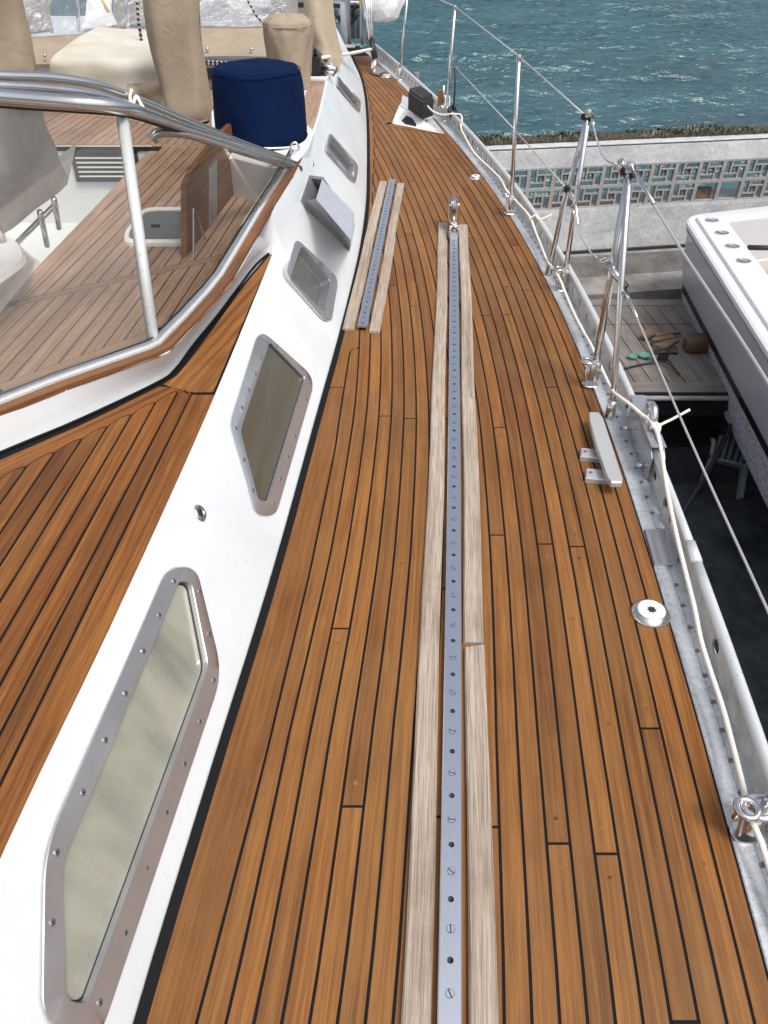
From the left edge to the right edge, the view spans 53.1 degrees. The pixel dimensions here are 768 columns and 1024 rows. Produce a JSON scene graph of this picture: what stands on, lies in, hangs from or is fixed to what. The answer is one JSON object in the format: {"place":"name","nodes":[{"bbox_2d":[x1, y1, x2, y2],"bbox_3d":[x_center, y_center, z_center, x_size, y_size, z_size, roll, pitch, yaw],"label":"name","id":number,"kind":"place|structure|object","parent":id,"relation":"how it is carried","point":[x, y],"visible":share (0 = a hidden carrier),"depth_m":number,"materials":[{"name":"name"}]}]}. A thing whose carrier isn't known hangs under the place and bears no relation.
{"place":"outdoors","nodes":[
{"label":"outdoors","id":0,"kind":"place"},
{"bbox_2d":[0,88,254,392],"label":"cockpit deck","id":1,"kind":"structure","parent":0,"point":[75,299],"depth_m":2.68,"materials":[{"name":"brown wood"}]},
{"bbox_2d":[0,0,35,70],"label":"side curtain","id":2,"kind":"object","parent":1,"relation":"on","point":[16,50],"visible":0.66,"depth_m":4.00,"materials":[{"name":"beige fabric"}]},
{"bbox_2d":[0,224,39,311],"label":"white box","id":3,"kind":"object","parent":1,"relation":"on","point":[19,264],"visible":1,"depth_m":2.36,"materials":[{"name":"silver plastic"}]},
{"bbox_2d":[0,108,76,247],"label":"covered pedestal","id":4,"kind":"object","parent":3,"relation":"on","point":[35,168],"visible":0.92,"depth_m":2.79,"materials":[{"name":"grey fabric"}]},
{"bbox_2d":[72,150,138,181],"bbox_3d":[-1.402,-1.748,3.885,0.332,0.150,0.018,0,40,0],"label":"vent grille","id":5,"kind":"object","parent":1,"relation":"attached to","point":[97,165],"visible":0.62,"depth_m":3.88,"materials":[{"name":"silver plastic"}]},
{"bbox_2d":[50,27,163,104],"bbox_3d":[-1.587,-2.647,4.620,0.704,0.345,0.876,0,40,0],"label":"covered box","id":6,"kind":"object","parent":1,"relation":"on","point":[120,58],"visible":0.64,"depth_m":4.33,"materials":[{"name":"beige fabric"}]},
{"bbox_2d":[136,0,142,40],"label":"halyard","id":7,"kind":"object","parent":6,"relation":"on","point":[138,20],"visible":1,"depth_m":4.49,"materials":[{"name":"fabric"}]},
{"bbox_2d":[124,207,180,245],"bbox_3d":[-0.836,-1.099,2.946,0.269,0.017,0.392,0,40,0],"label":"deck hatch","id":8,"kind":"object","parent":1,"relation":"on","point":[162,226],"visible":0.64,"depth_m":2.92,"materials":[{"name":"grey plastic"}]},
{"bbox_2d":[142,0,210,121],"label":"mast cover","id":9,"kind":"object","parent":1,"relation":"on","point":[173,29],"visible":0.86,"depth_m":3.94,"materials":[{"name":"beige fabric"}]},
{"bbox_2d":[192,208,205,256],"bbox_3d":[-0.663,-1.011,2.858,0.009,0.285,0.348,3,40,4],"label":"folding bracket","id":10,"kind":"object","parent":1,"relation":"attached to","point":[194,213],"visible":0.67,"depth_m":2.73,"materials":[{"name":"silver metal"}]},
{"bbox_2d":[181,123,233,256],"bbox_3d":[-0.656,-1.333,3.054,0.026,0.275,1.069,3,40,4],"label":"cockpit leaf","id":11,"kind":"object","parent":1,"relation":"on","point":[207,192],"visible":0.55,"depth_m":2.88,"materials":[{"name":"brown wood"}]},
{"bbox_2d":[211,110,313,200],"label":"winch plinth","id":12,"kind":"structure","parent":1,"relation":"on","point":[251,178],"depth_m":3.16,"materials":[{"name":"white plastic"}]},
{"bbox_2d":[211,58,308,150],"bbox_3d":[-0.529,-1.727,3.262,0.402,0.323,0.401,0,40,0],"label":"covered winch","id":13,"kind":"object","parent":12,"relation":"on","point":[259,101],"visible":0.84,"depth_m":3.13,"materials":[{"name":"blue fabric"}]},
{"bbox_2d":[289,141,299,150],"bbox_3d":[-0.376,-1.533,3.231,0.054,0.060,0.081,0,40,0],"label":"shackle","id":14,"kind":"object","parent":12,"relation":"on","point":[294,142],"visible":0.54,"depth_m":3.19,"materials":[{"name":"silver metal"}]},
{"bbox_2d":[49,0,767,197],"bbox_3d":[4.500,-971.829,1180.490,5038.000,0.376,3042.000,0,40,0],"label":"sea","id":15,"kind":"structure","parent":0,"point":[592,33],"depth_m":19.89,"materials":[{"name":"liquid"}]},
{"bbox_2d":[133,46,767,1023],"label":"side deck","id":16,"kind":"structure","parent":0,"point":[619,892],"depth_m":1.64,"materials":[{"name":"brown wood"}]},
{"bbox_2d":[0,28,366,1023],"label":"cabin trunk","id":17,"kind":"object","parent":16,"relation":"on","point":[132,590],"visible":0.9,"depth_m":1.61,"materials":[{"name":"white painted fiberglass"},{"name":"stainless steel"},{"name":"glass"}]},
{"bbox_2d":[39,566,218,1023],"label":"window frame","id":18,"kind":"structure","parent":17,"relation":"in","point":[110,830],"depth_m":1.31,"materials":[{"name":"silver metal"}]},
{"bbox_2d":[0,88,301,415],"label":"windscreen","id":19,"kind":"object","parent":17,"relation":"on","point":[176,327],"visible":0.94,"depth_m":2.02,"materials":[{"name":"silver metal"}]},
{"bbox_2d":[0,70,289,158],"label":"canopy bows","id":20,"kind":"object","parent":19,"relation":"on","point":[36,81],"visible":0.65,"depth_m":1.94,"materials":[{"name":"silver metal"}]},
{"bbox_2d":[128,89,144,106],"bbox_3d":[-0.679,-1.118,2.090,0.034,0.044,0.081,-26,46,-27],"label":"cord","id":21,"kind":"object","parent":20,"relation":"attached to","point":[136,97],"visible":0.7,"depth_m":2.08,"materials":[{"name":"white fabric"}]},
{"bbox_2d":[146,127,302,171],"bbox_3d":[-0.519,-1.244,2.679,0.056,0.368,0.964,13,41,15],"label":"grab rail","id":22,"kind":"object","parent":19,"relation":"attached to","point":[154,134],"visible":0.86,"depth_m":2.60,"materials":[{"name":"silver metal"}]},
{"bbox_2d":[194,504,205,521],"bbox_3d":[-0.427,0.003,1.783,0.025,0.039,0.042,0,40,0],"label":"deck fitting","id":23,"kind":"object","parent":17,"relation":"attached to","point":[200,512],"visible":1,"depth_m":1.78,"materials":[{"name":"silver metal"}]},
{"bbox_2d":[230,334,312,516],"bbox_3d":[-0.344,-0.295,2.286,0.148,0.248,0.799,3,40,3],"label":"window frame","id":24,"kind":"structure","parent":17,"relation":"in","point":[272,401],"depth_m":2.27,"materials":[{"name":"silver metal"}]},
{"bbox_2d":[282,241,337,320],"bbox_3d":[-0.279,-0.899,2.981,0.165,0.274,0.394,3,40,4],"label":"window frame","id":25,"kind":"structure","parent":17,"relation":"in","point":[316,284],"depth_m":3.01,"materials":[{"name":"silver metal"}]},
{"bbox_2d":[305,60,329,129],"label":"aft deck","id":26,"kind":"structure","parent":17,"relation":"on","point":[313,95],"depth_m":3.97,"materials":[{"name":"brown wood"}]},
{"bbox_2d":[31,16,265,88],"bbox_3d":[-1.721,-3.383,5.617,2.358,0.173,2.030,0,40,0],"label":"aft cabin","id":27,"kind":"object","parent":26,"relation":"on","point":[64,25],"depth_m":5.71,"materials":[{"name":"white"}]},
{"bbox_2d":[23,0,53,32],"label":"folded cloth","id":28,"kind":"object","parent":27,"relation":"on","point":[38,15],"visible":0.81,"depth_m":5.80,"materials":[{"name":"grey fabric"}]},
{"bbox_2d":[75,0,80,30],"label":"frame tube","id":29,"kind":"object","parent":27,"relation":"on","point":[78,15],"visible":1,"depth_m":5.44,"materials":[{"name":"silver metal"}]},
{"bbox_2d":[81,0,116,28],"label":"crumpled cloth","id":30,"kind":"object","parent":27,"relation":"on","point":[97,15],"visible":0.94,"depth_m":5.72,"materials":[{"name":"white fabric"}]},
{"bbox_2d":[101,0,109,12],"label":"strap","id":31,"kind":"object","parent":27,"relation":"on","point":[105,6],"visible":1,"depth_m":5.39,"materials":[{"name":"beige fabric"}]},
{"bbox_2d":[124,0,129,28],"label":"frame tube","id":32,"kind":"object","parent":27,"relation":"on","point":[126,14],"depth_m":5.44,"materials":[{"name":"silver metal"}]},
{"bbox_2d":[112,0,144,27],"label":"grey cloth","id":33,"kind":"object","parent":27,"relation":"on","point":[118,11],"visible":0.6,"depth_m":5.98,"materials":[{"name":"fabric"}]},
{"bbox_2d":[31,27,265,63],"bbox_3d":[-1.665,-3.255,4.900,2.239,0.599,0.911,0,40,0],"label":"dodger","id":34,"kind":"object","parent":27,"relation":"on","point":[232,41],"visible":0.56,"depth_m":4.81,"materials":[{"name":"beige fabric"}]},
{"bbox_2d":[246,0,262,22],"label":"sheet line","id":35,"kind":"object","parent":34,"relation":"attached to","point":[255,14],"visible":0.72,"depth_m":4.47,"materials":[{"name":"fabric"}]},
{"bbox_2d":[200,0,274,26],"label":"silver cloth","id":36,"kind":"object","parent":27,"relation":"on","point":[235,13],"visible":0.54,"depth_m":5.86,"materials":[{"name":"fabric"}]},
{"bbox_2d":[269,0,297,13],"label":"dark cloth","id":37,"kind":"object","parent":27,"relation":"on","point":[283,6],"visible":0.47,"depth_m":5.64,"materials":[{"name":"grey fabric"}]},
{"bbox_2d":[207,68,213,79],"bbox_3d":[-0.898,-2.731,4.795,0.445,0.055,0.050,0,40,0],"label":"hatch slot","id":38,"kind":"object","parent":26,"relation":"attached to","point":[209,73],"depth_m":4.78,"materials":[{"name":"black"}]},
{"bbox_2d":[206,63,218,65],"bbox_3d":[-0.959,-2.729,4.701,0.353,0.024,0.020,1,40,1],"label":"line","id":39,"kind":"object","parent":26,"relation":"on","point":[212,64],"visible":0.2,"depth_m":4.69,"materials":[{"name":"fabric"}]},
{"bbox_2d":[205,60,227,62],"bbox_3d":[-0.957,-2.740,4.692,0.352,0.024,0.020,1,40,1],"label":"line","id":40,"kind":"object","parent":39,"relation":"on","point":[208,61],"visible":0.32,"depth_m":4.68,"materials":[{"name":"fabric"}]},
{"bbox_2d":[261,12,313,89],"bbox_3d":[-0.511,-2.479,4.138,0.271,0.351,0.272,0,40,0],"label":"covered winch","id":41,"kind":"object","parent":26,"relation":"on","point":[288,37],"visible":0.84,"depth_m":4.03,"materials":[{"name":"beige fabric"}]},
{"bbox_2d":[298,0,342,70],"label":"dodger flap","id":42,"kind":"object","parent":17,"relation":"attached to","point":[319,14],"visible":0.68,"depth_m":4.85,"materials":[{"name":"beige fabric"}]},
{"bbox_2d":[310,49,337,81],"bbox_3d":[-0.373,-2.555,4.399,0.163,0.150,0.256,10,41,12],"label":"rope clutch","id":43,"kind":"object","parent":17,"relation":"on","point":[320,68],"visible":0.92,"depth_m":4.42,"materials":[{"name":"black plastic"}]},
{"bbox_2d":[300,175,354,251],"bbox_3d":[-0.224,-1.176,3.220,0.216,0.357,1.112,0,40,0],"label":"vent cowl","id":44,"kind":"object","parent":17,"relation":"attached to","point":[327,207],"visible":1,"depth_m":3.09,"materials":[{"name":"silver metal"}]},
{"bbox_2d":[324,134,357,181],"bbox_3d":[-0.218,-1.813,3.947,0.129,0.285,0.691,9,41,11],"label":"window frame","id":45,"kind":"structure","parent":17,"relation":"in","point":[332,147],"depth_m":3.97,"materials":[{"name":"silver metal"}]},
{"bbox_2d":[321,48,371,59],"bbox_3d":[-0.245,-3.212,5.387,0.050,0.274,2.027,6,40,7],"label":"mooring line","id":46,"kind":"object","parent":17,"relation":"attached to","point":[324,57],"visible":0.64,"depth_m":5.41,"materials":[{"name":"white fabric"}]},
{"bbox_2d":[335,76,360,111],"bbox_3d":[-0.224,-2.751,5.069,0.099,0.315,1.022,5,40,7],"label":"window frame","id":47,"kind":"structure","parent":17,"relation":"in","point":[351,98],"depth_m":5.05,"materials":[{"name":"silver metal"}]},
{"bbox_2d":[333,0,368,46],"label":"stern arch","id":48,"kind":"structure","parent":17,"relation":"attached to","point":[346,16],"depth_m":7.53,"materials":[{"name":"silver metal"}]},
{"bbox_2d":[342,179,403,333],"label":"genoa track","id":49,"kind":"structure","parent":16,"relation":"on","point":[349,324],"depth_m":3.56,"materials":[{"name":"wood"}]},
{"bbox_2d":[364,0,384,75],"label":"shroud base","id":50,"kind":"object","parent":16,"relation":"on","point":[376,70],"visible":0.97,"depth_m":6.93,"materials":[{"name":"silver metal"}]},
{"bbox_2d":[362,0,405,22],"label":"bagged bundle","id":51,"kind":"object","parent":50,"relation":"hanging from","point":[385,11],"visible":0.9,"depth_m":6.91,"materials":[{"name":"white fabric"}]},
{"bbox_2d":[381,74,391,77],"bbox_3d":[0.023,-3.937,6.941,0.100,0.018,0.100,0,40,0],"label":"deck filler","id":52,"kind":"object","parent":16,"relation":"on","point":[386,76],"visible":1,"depth_m":6.92,"materials":[{"name":"silver metal"}]},
{"bbox_2d":[401,222,498,1023],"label":"genoa track","id":53,"kind":"structure","parent":16,"relation":"on","point":[482,986],"depth_m":1.63,"materials":[{"name":"wood"}]},
{"bbox_2d":[448,193,460,239],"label":"snatch block","id":54,"kind":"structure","parent":53,"relation":"on","point":[454,207],"depth_m":3.84,"materials":[{"name":"silver metal"}]},
{"bbox_2d":[470,174,481,179],"bbox_3d":[0.549,-2.007,4.608,0.072,0.018,0.072,0,40,0],"label":"deck filler","id":55,"kind":"object","parent":16,"relation":"on","point":[475,177],"visible":1,"depth_m":4.59,"materials":[{"name":"silver metal"}]},
{"bbox_2d":[502,54,521,215],"bbox_3d":[0.658,-1.878,3.876,0.077,0.744,0.051,0,40,0],"label":"stanchion","id":56,"kind":"object","parent":16,"relation":"on","point":[510,197],"visible":1,"depth_m":3.89,"materials":[{"name":"silver metal"}]},
{"bbox_2d":[455,66,512,128],"bbox_3d":[0.578,-2.505,4.605,0.006,0.043,1.924,-3,40,-4],"label":"lifeline","id":57,"kind":"object","parent":56,"relation":"attached to","point":[485,99],"visible":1,"depth_m":4.45,"materials":[{"name":"silver metal"}]},
{"bbox_2d":[447,66,459,117],"bbox_3d":[0.501,-2.971,5.464,0.090,0.340,0.055,0,40,0],"label":"lashing","id":58,"kind":"object","parent":57,"relation":"hanging from","point":[453,108],"visible":0.66,"depth_m":5.51,"materials":[{"name":"black"}]},
{"bbox_2d":[455,6,516,54],"bbox_3d":[0.561,-2.794,4.431,0.006,0.029,2.023,-3,40,-3],"label":"lifeline","id":59,"kind":"object","parent":56,"relation":"attached to","point":[487,31],"visible":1,"depth_m":4.25,"materials":[{"name":"silver metal"}]},
{"bbox_2d":[516,131,564,185],"bbox_3d":[0.713,-1.620,3.523,0.006,0.026,0.885,-4,40,-5],"label":"lifeline","id":60,"kind":"object","parent":56,"relation":"attached to","point":[550,170],"visible":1,"depth_m":3.50,"materials":[{"name":"silver metal"}]},
{"bbox_2d":[519,56,582,112],"bbox_3d":[0.702,-1.832,3.283,0.006,0.048,0.987,-5,40,-6],"label":"lifeline","id":61,"kind":"object","parent":56,"relation":"attached to","point":[558,91],"visible":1,"depth_m":3.24,"materials":[{"name":"silver metal"}]},
{"bbox_2d":[365,44,767,972],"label":"toe rail","id":62,"kind":"object","parent":16,"relation":"on","point":[649,498],"visible":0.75,"depth_m":1.94,"materials":[{"name":"metal"}]},
{"bbox_2d":[396,0,407,80],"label":"stanchion","id":63,"kind":"object","parent":62,"relation":"on","point":[399,72],"visible":1,"depth_m":6.64,"materials":[{"name":"silver metal"}]},
{"bbox_2d":[392,95,443,133],"bbox_3d":[0.241,-2.920,5.640,0.373,0.130,0.711,0,40,0],"label":"deck bracket","id":64,"kind":"object","parent":62,"relation":"attached to","point":[404,116],"visible":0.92,"depth_m":5.58,"materials":[{"name":"white metal"}]},
{"bbox_2d":[408,86,432,118],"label":"black block","id":65,"kind":"structure","parent":64,"relation":"on","point":[420,98],"depth_m":5.46,"materials":[{"name":"black plastic"}]},
{"bbox_2d":[437,85,449,105],"bbox_3d":[0.445,-3.085,5.698,0.090,0.130,0.070,0,40,0],"label":"rail roller","id":66,"kind":"object","parent":62,"relation":"on","point":[441,100],"visible":0.74,"depth_m":5.69,"materials":[{"name":"brown wood"}]},
{"bbox_2d":[439,5,456,121],"bbox_3d":[0.447,-3.155,5.438,0.095,0.721,0.052,0,40,0],"label":"stanchion","id":67,"kind":"object","parent":62,"relation":"on","point":[444,111],"visible":0.9,"depth_m":5.44,"materials":[{"name":"silver metal"}]},
{"bbox_2d":[529,214,551,219],"bbox_3d":[0.770,-1.452,3.789,0.114,0.032,0.018,0,40,0],"label":"cord end","id":68,"kind":"object","parent":62,"relation":"attached to","point":[540,218],"visible":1,"depth_m":3.79,"materials":[{"name":"white fabric"}]},
{"bbox_2d":[545,108,593,291],"bbox_3d":[0.762,-1.295,3.193,0.077,0.717,0.213,0,40,0],"label":"stanchion","id":69,"kind":"object","parent":62,"relation":"on","point":[579,155],"visible":0.94,"depth_m":3.17,"materials":[{"name":"silver metal"}]},
{"bbox_2d":[590,117,624,171],"bbox_3d":[0.750,-1.256,2.613,0.014,0.084,0.753,3,40,4],"label":"gate wire","id":70,"kind":"object","parent":69,"relation":"attached to","point":[617,164],"visible":0.93,"depth_m":2.55,"materials":[{"name":"grey metal"}]},
{"bbox_2d":[427,105,767,873],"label":"mooring rope","id":71,"kind":"object","parent":62,"relation":"on","point":[715,685],"visible":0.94,"depth_m":1.90,"materials":[{"name":"beige fabric"}]},
{"bbox_2d":[581,161,637,419],"bbox_3d":[0.744,-0.675,2.419,0.077,0.748,0.254,-9,40,-10],"label":"stanchion","id":72,"kind":"object","parent":62,"relation":"on","point":[620,241],"visible":0.96,"depth_m":2.45,"materials":[{"name":"silver metal"}]},
{"bbox_2d":[570,203,609,263],"bbox_3d":[0.741,-1.002,2.801,0.037,0.140,0.790,3,40,3],"label":"gate wire","id":73,"kind":"object","parent":72,"relation":"attached to","point":[606,259],"visible":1,"depth_m":2.89,"materials":[{"name":"grey metal"}]},
{"bbox_2d":[623,288,767,613],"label":"lifeline","id":74,"kind":"object","parent":72,"relation":"attached to","point":[627,296],"visible":0.97,"depth_m":1.77,"materials":[{"name":"silver metal"}]},
{"bbox_2d":[629,165,767,385],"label":"lifeline","id":75,"kind":"object","parent":72,"relation":"attached to","point":[637,176],"visible":1,"depth_m":1.81,"materials":[{"name":"silver metal"}]},
{"bbox_2d":[622,395,666,477],"bbox_3d":[0.796,-0.260,2.358,0.064,0.170,0.312,1,40,1],"label":"rail fairlead","id":76,"kind":"object","parent":62,"relation":"attached to","point":[644,438],"visible":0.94,"depth_m":2.34,"materials":[{"name":"silver metal"}]},
{"bbox_2d":[649,409,690,432],"bbox_3d":[0.854,-0.270,2.292,0.124,0.061,0.035,-6,40,-7],"label":"tied cord","id":77,"kind":"object","parent":76,"relation":"attached to","point":[657,426],"visible":0.97,"depth_m":2.29,"materials":[{"name":"white fabric"}]},
{"bbox_2d":[728,793,767,844],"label":"stanchion base","id":78,"kind":"object","parent":62,"relation":"on","point":[750,807],"visible":0.98,"depth_m":1.40,"materials":[{"name":"silver metal"}]},
{"bbox_2d":[580,412,621,486],"bbox_3d":[0.652,-0.186,2.379,0.092,0.056,0.379,2,40,2],"label":"horn cleat","id":79,"kind":"object","parent":16,"relation":"on","point":[603,455],"visible":1,"depth_m":2.33,"materials":[{"name":"silver metal"}]},
{"bbox_2d":[630,599,670,628],"bbox_3d":[0.655,0.245,1.886,0.096,0.018,0.096,0,40,0],"label":"deck filler","id":80,"kind":"object","parent":16,"relation":"on","point":[651,613],"visible":1,"depth_m":1.87,"materials":[{"name":"silver metal"}]},
{"bbox_2d":[472,126,767,298],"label":"quay wall","id":81,"kind":"structure","parent":0,"point":[654,260],"depth_m":8.17,"materials":[{"name":"white concrete"}]},
{"bbox_2d":[402,54,767,136],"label":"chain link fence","id":82,"kind":"object","parent":81,"relation":"on","point":[606,90],"visible":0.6,"depth_m":7.91,"materials":[{"name":"grey metal"}]},
{"bbox_2d":[468,123,767,144],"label":"weeds","id":83,"kind":"object","parent":81,"relation":"on","point":[694,129],"visible":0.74,"depth_m":8.05,"materials":[{"name":"green plant"}]},
{"bbox_2d":[477,138,767,151],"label":"cable","id":84,"kind":"object","parent":81,"relation":"on","point":[632,144],"visible":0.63,"depth_m":7.83,"materials":[{"name":"white rubber"}]},
{"bbox_2d":[664,483,767,742],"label":"water","id":85,"kind":"structure","parent":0,"point":[742,609],"depth_m":6.39,"materials":[{"name":"black liquid"}]},
{"bbox_2d":[580,299,755,482],"bbox_3d":[2.349,-1.197,7.540,5.242,1.032,1.918,0,40,0],"label":"dock","id":86,"kind":"object","parent":85,"relation":"on","point":[696,387],"visible":0.22,"depth_m":6.95,"materials":[{"name":"grey wood"}]},
{"bbox_2d":[628,354,637,359],"bbox_3d":[2.252,-1.408,6.971,0.089,0.024,0.080,0,40,0],"label":"dish","id":87,"kind":"object","parent":86,"relation":"on","point":[633,356],"visible":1,"depth_m":6.96,"materials":[{"name":"teal plastic"}]},
{"bbox_2d":[638,352,650,358],"bbox_3d":[2.363,-1.424,6.989,0.114,0.024,0.104,0,40,0],"label":"dish","id":88,"kind":"object","parent":86,"relation":"on","point":[644,355],"visible":0.99,"depth_m":6.98,"materials":[{"name":"teal plastic"}]},
{"bbox_2d":[640,328,658,338],"bbox_3d":[2.526,-1.685,7.285,0.110,0.030,0.241,28,47,30],"label":"broken plank","id":89,"kind":"object","parent":86,"relation":"on","point":[649,333],"visible":0.88,"depth_m":7.26,"materials":[{"name":"brown wood"}]},
{"bbox_2d":[623,361,679,374],"bbox_3d":[2.373,-1.297,6.824,0.487,0.037,0.185,8,40,9],"label":"dock line","id":90,"kind":"object","parent":86,"relation":"on","point":[667,363],"visible":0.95,"depth_m":6.84,"materials":[{"name":"black"}]},
{"bbox_2d":[651,334,675,342],"bbox_3d":[2.594,-1.613,7.159,0.230,0.030,0.067,-11,41,-12],"label":"broken plank","id":91,"kind":"object","parent":86,"relation":"on","point":[661,338],"visible":0.93,"depth_m":7.14,"materials":[{"name":"brown wood"}]},
{"bbox_2d":[650,351,677,361],"bbox_3d":[2.508,-1.399,6.908,0.243,0.109,0.040,0,40,0],"label":"dock cleat","id":92,"kind":"object","parent":86,"relation":"on","point":[663,355],"visible":0.95,"depth_m":6.88,"materials":[{"name":"black metal"}]},
{"bbox_2d":[652,338,679,349],"bbox_3d":[2.604,-1.532,7.042,0.291,0.030,0.100,-18,43,-21],"label":"broken plank","id":93,"kind":"object","parent":86,"relation":"on","point":[665,345],"visible":1,"depth_m":7.03,"materials":[{"name":"brown wood"}]},
{"bbox_2d":[654,330,680,336],"bbox_3d":[2.672,-1.679,7.258,0.268,0.030,0.059,-10,41,-11],"label":"broken plank","id":94,"kind":"object","parent":86,"relation":"on","point":[673,332],"visible":0.82,"depth_m":7.25,"materials":[{"name":"brown wood"}]},
{"bbox_2d":[682,333,708,353],"bbox_3d":[2.866,-1.550,7.054,0.232,0.158,0.168,0,40,0],"label":"basket","id":95,"kind":"object","parent":86,"relation":"on","point":[695,343],"visible":0.94,"depth_m":7.00,"materials":[{"name":"brown wicker"}]},
{"label":"harbour water","id":96,"kind":"structure","parent":0,"visible":0},
{"bbox_2d":[414,72,418,86],"bbox_3d":[0.285,-2.872,7.488,0.050,2.480,0.050,0,40,0],"label":"mooring post","id":97,"kind":"object","parent":96,"relation":"in","point":[416,74],"visible":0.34,"depth_m":6.69,"materials":[{"name":"white metal"}]},
{"bbox_2d":[682,423,732,515],"bbox_3d":[2.497,-0.260,6.024,0.075,0.124,1.685,22,44,24],"label":"pole","id":98,"kind":"object","parent":96,"relation":"on","point":[702,481],"visible":0.6,"depth_m":6.06,"materials":[{"name":"black metal"}]},
{"bbox_2d":[698,433,748,499],"bbox_3d":[3.004,-0.401,6.750,0.393,0.536,0.701,17,42,19],"label":"plastic chair","id":99,"kind":"object","parent":96,"relation":"in","point":[743,473],"visible":0.48,"depth_m":6.75,"materials":[{"name":"grey plastic"}]},
{"bbox_2d":[682,206,767,507],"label":"motor boat","id":100,"kind":"object","parent":96,"relation":"on","point":[726,252],"visible":0.94,"depth_m":6.43,"materials":[{"name":"white plastic"}]}
]}

